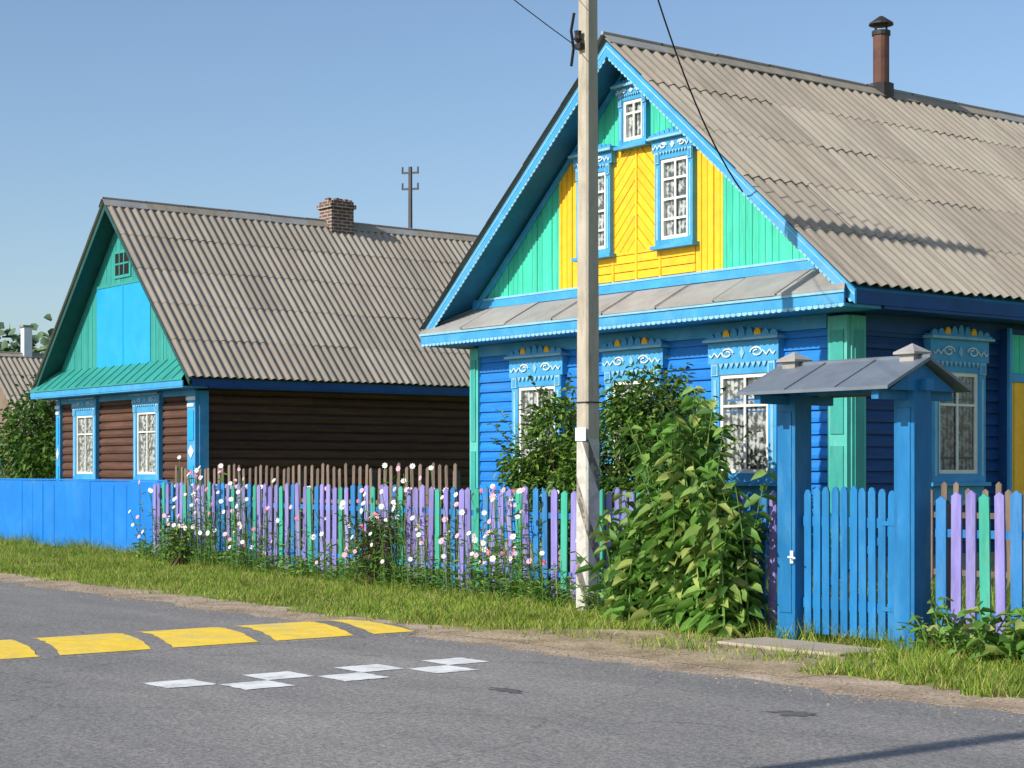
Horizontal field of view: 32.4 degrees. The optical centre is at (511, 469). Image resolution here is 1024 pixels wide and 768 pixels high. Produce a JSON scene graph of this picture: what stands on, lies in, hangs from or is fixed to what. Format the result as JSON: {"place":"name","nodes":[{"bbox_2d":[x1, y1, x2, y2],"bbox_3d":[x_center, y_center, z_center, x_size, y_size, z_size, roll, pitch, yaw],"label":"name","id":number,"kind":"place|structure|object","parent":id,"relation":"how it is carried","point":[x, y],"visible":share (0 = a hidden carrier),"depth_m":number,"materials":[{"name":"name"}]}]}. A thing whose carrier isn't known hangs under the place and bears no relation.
{"place":"outdoors","nodes":[
{"label":"outdoors","id":0,"kind":"place"},
{"bbox_2d":[0,387,54,478],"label":"walls","id":1,"kind":"structure","parent":0,"point":[3,402],"depth_m":62.71,"materials":[{"name":"grey wood"}]},
{"bbox_2d":[0,582,1023,767],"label":"road","id":2,"kind":"structure","parent":0,"point":[109,711],"depth_m":11.54,"materials":[{"name":"grey asphalt"}]},
{"bbox_2d":[0,620,415,661],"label":"speed hump","id":3,"kind":"object","parent":2,"relation":"on","point":[96,645],"visible":1,"depth_m":16.25,"materials":[{"name":"concrete"}]},
{"bbox_2d":[146,658,487,689],"bbox_3d":[-1.344,1.587,13.728,2.947,0.001,0.849,0,0,-38],"label":"painted check marking","id":4,"kind":"object","parent":2,"relation":"on","point":[360,669],"visible":1,"depth_m":13.63,"materials":[{"name":"white paint"}]},
{"bbox_2d":[491,687,522,692],"bbox_3d":[-0.045,1.589,12.746,0.169,0.001,0.445,0,0,-38],"label":"asphalt patch","id":5,"kind":"object","parent":2,"relation":"on","point":[509,690],"visible":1,"depth_m":12.71,"materials":[{"name":"grey asphalt"}]},
{"bbox_2d":[766,710,816,716],"bbox_3d":[1.844,1.589,11.522,0.262,0.001,0.322,0,0,-22],"label":"asphalt patch","id":6,"kind":"object","parent":2,"relation":"on","point":[791,713],"visible":1,"depth_m":11.51,"materials":[{"name":"grey asphalt"}]},
{"bbox_2d":[0,573,1023,713],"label":"gravel shoulder","id":7,"kind":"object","parent":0,"point":[866,685],"visible":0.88,"depth_m":14.87},
{"bbox_2d":[1,573,1020,721],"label":"loose stones","id":8,"kind":"object","parent":7,"relation":"on","point":[828,704],"visible":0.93,"depth_m":15.73,"materials":[{"name":"grey gravel"}]},
{"bbox_2d":[0,523,1023,637],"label":"garden grass","id":9,"kind":"structure","parent":0,"point":[993,606],"depth_m":20.14,"materials":[{"name":"green plant"}]},
{"bbox_2d":[0,0,1023,352],"label":"sky","id":10,"kind":"structure","parent":0,"point":[279,107],"materials":[{"name":"blue"}]},
{"bbox_2d":[0,528,1023,697],"bbox_3d":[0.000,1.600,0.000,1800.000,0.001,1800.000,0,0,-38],"label":"ground","id":11,"kind":"structure","parent":0,"point":[468,628],"depth_m":19.41,"materials":[{"name":"green plant"}]},
{"bbox_2d":[0,314,53,352],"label":"distant trees","id":12,"kind":"object","parent":11,"relation":"on","point":[16,345],"depth_m":114.83,"materials":[{"name":"green plant"}]},
{"bbox_2d":[0,374,55,480],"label":"leafy tree","id":13,"kind":"object","parent":11,"relation":"on","point":[33,456],"visible":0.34,"depth_m":49.93,"materials":[{"name":"green plant"}]},
{"bbox_2d":[0,478,174,551],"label":"blue board fence","id":14,"kind":"object","parent":11,"relation":"on","point":[99,508],"visible":0.66,"depth_m":35.17,"materials":[{"name":"paint"}]},
{"bbox_2d":[156,510,212,566],"bbox_3d":[-5.446,1.138,29.323,0.918,0.951,1.144,0,0,-14],"label":"shrub","id":15,"kind":"object","parent":11,"relation":"on","point":[178,549],"visible":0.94,"depth_m":29.23,"materials":[{"name":"green plant"}]},
{"bbox_2d":[69,375,450,538],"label":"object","id":16,"kind":"object","parent":11,"relation":"on","point":[185,381],"visible":0.07,"depth_m":40.36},
{"bbox_2d":[62,385,198,518],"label":"front logs","id":17,"kind":"object","parent":16,"relation":"on","point":[116,444],"visible":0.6,"depth_m":41.30,"materials":[{"name":"brown wood"}]},
{"bbox_2d":[68,396,99,480],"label":"window","id":18,"kind":"structure","parent":17,"relation":"attached to","point":[85,412],"depth_m":42.78,"materials":[{"name":"blue paint"}]},
{"bbox_2d":[128,391,163,481],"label":"window","id":19,"kind":"structure","parent":17,"relation":"attached to","point":[147,435],"depth_m":40.13,"materials":[{"name":"blue paint"}]},
{"bbox_2d":[55,390,208,520],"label":"corner boards","id":20,"kind":"object","parent":16,"relation":"on","point":[197,428],"visible":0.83,"depth_m":38.43,"materials":[{"name":"blue paint"}]},
{"bbox_2d":[30,379,469,404],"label":"cornice","id":21,"kind":"structure","parent":16,"relation":"attached to","point":[175,388],"depth_m":40.14,"materials":[{"name":"blue paint"}]},
{"bbox_2d":[36,211,114,392],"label":"roof deck","id":22,"kind":"structure","parent":21,"relation":"on","point":[84,287],"depth_m":42.71,"materials":[{"name":"teal paint"}]},
{"bbox_2d":[31,202,103,388],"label":"roof sheets","id":23,"kind":"object","parent":22,"relation":"on","point":[67,296],"visible":0.09,"depth_m":42.60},
{"bbox_2d":[98,197,477,241],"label":"ridge cap","id":24,"kind":"object","parent":23,"relation":"on","point":[180,208],"visible":0.73,"depth_m":43.57,"materials":[{"name":"metal"}]},
{"bbox_2d":[34,204,189,392],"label":"barge boards","id":25,"kind":"object","parent":22,"relation":"attached to","point":[104,209],"visible":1,"depth_m":41.41,"materials":[{"name":"teal paint"}]},
{"bbox_2d":[317,198,355,235],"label":"brick chimney","id":26,"kind":"object","parent":22,"relation":"on","point":[337,214],"visible":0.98,"depth_m":44.62,"materials":[{"name":"brick"}]},
{"bbox_2d":[30,359,183,392],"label":"skirt roof","id":27,"kind":"structure","parent":21,"relation":"on","point":[158,371],"depth_m":40.93,"materials":[{"name":"teal paint"}]},
{"bbox_2d":[155,215,469,388],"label":"roof deck","id":28,"kind":"structure","parent":21,"relation":"on","point":[321,381],"depth_m":39.97,"materials":[{"name":"teal paint"}]},
{"bbox_2d":[61,231,175,371],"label":"gable boards","id":29,"kind":"object","parent":28,"relation":"attached to","point":[119,325],"visible":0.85,"depth_m":41.54,"materials":[{"name":"teal paint"}]},
{"bbox_2d":[106,205,473,385],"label":"roof sheets","id":30,"kind":"object","parent":28,"relation":"on","point":[382,344],"visible":0.63,"depth_m":41.51,"materials":[{"name":"grey concrete"}]},
{"bbox_2d":[120,233,468,386],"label":"roof sheet ends","id":31,"kind":"object","parent":30,"relation":"attached to","point":[293,311],"visible":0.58,"depth_m":41.24,"materials":[{"name":"grey concrete"}]},
{"bbox_2d":[199,386,469,521],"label":"side logs","id":32,"kind":"object","parent":16,"relation":"on","point":[253,429],"visible":0.35,"depth_m":40.55,"materials":[{"name":"brown wood"}]},
{"bbox_2d":[175,462,459,561],"bbox_3d":[-3.798,0.737,32.024,0.152,1.727,9.850,0,0,-38],"label":"weathered picket fence","id":33,"kind":"object","parent":11,"relation":"on","point":[372,478],"visible":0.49,"depth_m":31.17,"materials":[{"name":"brown wood"}]},
{"bbox_2d":[128,455,613,612],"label":"cosmos flowers","id":34,"kind":"object","parent":11,"relation":"on","point":[229,543],"visible":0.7,"depth_m":23.87,"materials":[{"name":"green plant"}]},
{"bbox_2d":[334,489,411,586],"bbox_3d":[-1.878,0.929,24.126,1.122,1.357,0.874,0,0,7],"label":"rose bush","id":35,"kind":"object","parent":11,"relation":"on","point":[368,550],"visible":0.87,"depth_m":24.07,"materials":[{"name":"green plant"}]},
{"bbox_2d":[402,166,418,227],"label":"distant utility pole","id":36,"kind":"object","parent":11,"relation":"on","point":[409,173],"visible":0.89,"depth_m":59.93,"materials":[{"name":"grey concrete"}]},
{"bbox_2d":[153,481,776,630],"bbox_3d":[-1.631,0.895,24.314,0.681,1.410,16.939,0,0,-32],"label":"picket fence","id":37,"kind":"object","parent":11,"relation":"on","point":[549,515],"visible":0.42,"depth_m":23.68,"materials":[{"name":"purple paint"}]},
{"bbox_2d":[486,372,631,578],"bbox_3d":[0.640,0.151,23.320,1.380,2.915,2.547,0,0,-38],"label":"garden shrub","id":38,"kind":"object","parent":11,"relation":"on","point":[545,464],"visible":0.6,"depth_m":23.37,"materials":[{"name":"green plant"}]},
{"bbox_2d":[127,542,1021,660],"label":"fence weeds","id":39,"kind":"object","parent":11,"relation":"on","point":[962,636],"visible":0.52,"depth_m":22.78,"materials":[{"name":"green plant"}]},
{"bbox_2d":[570,0,601,610],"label":"utility pole","id":40,"kind":"object","parent":11,"relation":"on","point":[585,37],"visible":0.94,"depth_m":20.00,"materials":[{"name":"concrete"}]},
{"bbox_2d":[514,0,572,43],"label":"overhead cable","id":41,"kind":"object","parent":40,"relation":"attached to","point":[543,22],"visible":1,"depth_m":19.26,"materials":[{"name":"black rubber"}]},
{"bbox_2d":[563,357,760,529],"bbox_3d":[1.927,0.093,21.916,1.683,3.043,3.212,0,0,-38],"label":"garden shrub","id":42,"kind":"object","parent":11,"relation":"on","point":[645,415],"visible":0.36,"depth_m":21.97,"materials":[{"name":"green plant"}]},
{"bbox_2d":[573,385,776,637],"bbox_3d":[1.639,0.412,17.999,1.028,2.552,3.075,0,0,-22],"label":"tall leafy plant","id":43,"kind":"object","parent":11,"relation":"on","point":[675,549],"visible":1,"depth_m":17.37,"materials":[{"name":"green plant"}]},
{"bbox_2d":[472,289,1021,597],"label":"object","id":44,"kind":"object","parent":11,"relation":"on","point":[934,555],"visible":0.05,"depth_m":23.35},
{"bbox_2d":[475,314,846,556],"bbox_3d":[1.786,-0.425,25.099,0.050,3.050,7.817,0,0,-38],"label":"front siding","id":45,"kind":"object","parent":44,"relation":"attached to","point":[496,388],"visible":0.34,"depth_m":24.50,"materials":[{"name":"blue paint"}]},
{"bbox_2d":[504,345,568,500],"bbox_3d":[0.371,-0.716,26.785,0.190,2.371,1.380,0,0,-38],"label":"window","id":46,"kind":"structure","parent":45,"relation":"attached to","point":[546,367],"depth_m":26.85,"materials":[{"name":"blue paint"}]},
{"bbox_2d":[599,336,669,491],"bbox_3d":[1.715,-0.716,25.043,0.190,2.371,1.380,0,0,-38],"label":"window","id":47,"kind":"structure","parent":45,"relation":"attached to","point":[631,350],"depth_m":25.02,"materials":[{"name":"blue paint"}]},
{"bbox_2d":[702,326,785,505],"bbox_3d":[3.059,-0.716,23.301,0.190,2.371,1.380,0,0,-38],"label":"window","id":48,"kind":"structure","parent":45,"relation":"attached to","point":[742,357],"depth_m":23.28,"materials":[{"name":"blue paint"}]},
{"bbox_2d":[470,315,865,561],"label":"corner boards","id":49,"kind":"object","parent":44,"relation":"on","point":[847,429],"visible":0.69,"depth_m":22.04,"materials":[{"name":"green paint"}]},
{"bbox_2d":[419,289,1023,356],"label":"cornice","id":50,"kind":"structure","parent":44,"relation":"attached to","point":[802,311],"depth_m":23.10,"materials":[{"name":"blue paint"}]},
{"bbox_2d":[420,269,844,333],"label":"skirt roof","id":51,"kind":"structure","parent":50,"relation":"on","point":[797,282],"depth_m":24.17,"materials":[{"name":"metal"}]},
{"bbox_2d":[609,43,1023,304],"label":"roof deck","id":52,"kind":"structure","parent":50,"relation":"on","point":[940,293],"depth_m":22.39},
{"bbox_2d":[605,38,1023,298],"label":"roof sheets","id":53,"kind":"object","parent":52,"relation":"on","point":[859,259],"visible":1,"depth_m":24.57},
{"bbox_2d":[648,80,1023,299],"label":"roof sheet ends","id":54,"kind":"object","parent":53,"relation":"attached to","point":[873,193],"visible":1,"depth_m":24.23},
{"bbox_2d":[849,312,998,556],"bbox_3d":[9.341,-0.477,25.969,12.997,3.154,0.050,0,0,-38],"label":"side siding","id":55,"kind":"object","parent":44,"relation":"attached to","point":[879,444],"visible":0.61,"depth_m":22.47,"materials":[{"name":"blue paint"}]},
{"bbox_2d":[923,325,994,505],"bbox_3d":[5.866,-0.716,23.174,1.280,2.371,0.190,0,0,-38],"label":"side window","id":56,"kind":"structure","parent":55,"relation":"attached to","point":[961,353],"depth_m":23.23,"materials":[{"name":"blue paint"}]},
{"bbox_2d":[997,328,1023,530],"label":"porch panelling","id":57,"kind":"object","parent":55,"relation":"attached to","point":[1010,403],"visible":0.78,"depth_m":23.76,"materials":[{"name":"blue paint"}]},
{"bbox_2d":[717,637,884,656],"bbox_3d":[2.582,1.595,15.848,0.650,0.050,1.450,0,0,-39],"label":"concrete doorstep","id":58,"kind":"object","parent":11,"relation":"on","point":[758,642],"visible":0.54,"depth_m":15.79,"materials":[{"name":"grey concrete"}]},
{"bbox_2d":[737,343,970,650],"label":"roofed wooden gate","id":59,"kind":"structure","parent":11,"relation":"on","point":[912,381],"depth_m":16.07,"materials":[{"name":"blue paint"}]},
{"bbox_2d":[909,597,976,656],"bbox_3d":[3.687,1.340,15.091,0.370,0.521,0.648,0,0,-28],"label":"broad leaved weed","id":60,"kind":"object","parent":11,"relation":"on","point":[937,615],"visible":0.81,"depth_m":15.08,"materials":[{"name":"green plant"}]},
{"bbox_2d":[931,482,1023,595],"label":"weathered picket fence","id":61,"kind":"object","parent":11,"relation":"on","point":[956,488],"visible":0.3,"depth_m":21.10,"materials":[{"name":"brown wood"}]},
{"bbox_2d":[935,490,1023,650],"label":"picket fence","id":62,"kind":"object","parent":11,"relation":"on","point":[950,533],"visible":0.7,"depth_m":15.10,"materials":[{"name":"blue paint"}]},
{"bbox_2d":[956,601,1023,665],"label":"broad leaved weed","id":63,"kind":"object","parent":11,"relation":"on","point":[997,644],"visible":0.97,"depth_m":14.47,"materials":[{"name":"green plant"}]},
{"bbox_2d":[438,42,620,330],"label":"roof deck","id":64,"kind":"structure","parent":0,"point":[511,228],"depth_m":26.80,"materials":[{"name":"blue wood"}]},
{"bbox_2d":[420,39,607,328],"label":"roof sheets","id":65,"kind":"object","parent":64,"relation":"on","point":[526,163],"visible":0.06,"depth_m":26.60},
{"bbox_2d":[598,31,1023,123],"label":"ridge cap","id":66,"kind":"object","parent":65,"relation":"on","point":[660,47],"visible":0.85,"depth_m":26.94,"materials":[{"name":"metal"}]},
{"bbox_2d":[425,42,856,328],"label":"barge boards","id":67,"kind":"object","parent":64,"relation":"attached to","point":[750,192],"visible":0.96,"depth_m":23.89,"materials":[{"name":"blue paint"}]},
{"bbox_2d":[657,0,742,191],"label":"overhead cable","id":68,"kind":"object","parent":67,"relation":"attached to","point":[693,96],"visible":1,"depth_m":21.56,"materials":[{"name":"black rubber"}]},
{"bbox_2d":[472,77,815,309],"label":"gable boards","id":69,"kind":"object","parent":64,"relation":"attached to","point":[739,235],"visible":0.66,"depth_m":25.01,"materials":[{"name":"wood"}]},
{"bbox_2d":[463,74,624,329],"bbox_3d":[1.745,-3.950,25.066,0.065,3.460,8.200,0,0,-38],"label":"gable moulding","id":70,"kind":"object","parent":69,"relation":"attached to","point":[546,198],"visible":0.29,"depth_m":26.81,"materials":[{"name":"blue wood"}]},
{"bbox_2d":[568,144,617,261],"bbox_3d":[1.186,-3.905,25.721,0.190,1.669,0.940,0,0,-38],"label":"attic window","id":71,"kind":"structure","parent":69,"relation":"attached to","point":[607,156],"depth_m":25.49,"materials":[{"name":"blue paint"}]},
{"bbox_2d":[610,79,651,151],"bbox_3d":[1.711,-5.069,25.040,0.190,0.999,0.760,0,0,-38],"label":"attic window","id":72,"kind":"structure","parent":69,"relation":"attached to","point":[634,105],"depth_m":25.07,"materials":[{"name":"blue paint"}]},
{"bbox_2d":[646,126,699,250],"bbox_3d":[2.237,-3.905,24.359,0.190,1.669,0.940,0,0,-38],"label":"attic window","id":73,"kind":"structure","parent":69,"relation":"attached to","point":[674,151],"depth_m":24.37,"materials":[{"name":"blue paint"}]},
{"bbox_2d":[869,16,893,99],"bbox_3d":[5.915,-6.585,28.283,0.390,1.370,0.400,0,0,-38],"label":"stove pipe","id":74,"kind":"object","parent":64,"relation":"on","point":[881,83],"visible":0.96,"depth_m":28.17,"materials":[{"name":"metal"}]},
{"bbox_2d":[439,629,873,676],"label":"dirt path","id":75,"kind":"structure","parent":0,"point":[773,667],"depth_m":15.76,"materials":[{"name":"brown soil"}]},
{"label":"roof deck","id":76,"kind":"object","parent":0,"visible":0},
{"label":"roof sheets","id":77,"kind":"object","parent":76,"relation":"on","visible":0},
{"bbox_2d":[0,352,43,357],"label":"ridge cap","id":78,"kind":"object","parent":77,"relation":"on","point":[19,354],"visible":0.18,"depth_m":63.59,"materials":[{"name":"metal"}]},
{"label":"roof deck","id":79,"kind":"object","parent":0,"visible":0},
{"bbox_2d":[0,357,56,436],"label":"roof sheets","id":80,"kind":"object","parent":79,"relation":"on","point":[10,367],"visible":0.05,"depth_m":62.55,"materials":[{"name":"grey concrete"}]},
{"bbox_2d":[19,325,33,358],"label":"chimney","id":81,"kind":"object","parent":80,"relation":"on","point":[26,340],"visible":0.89,"depth_m":63.75,"materials":[{"name":"white paint"}]}
]}

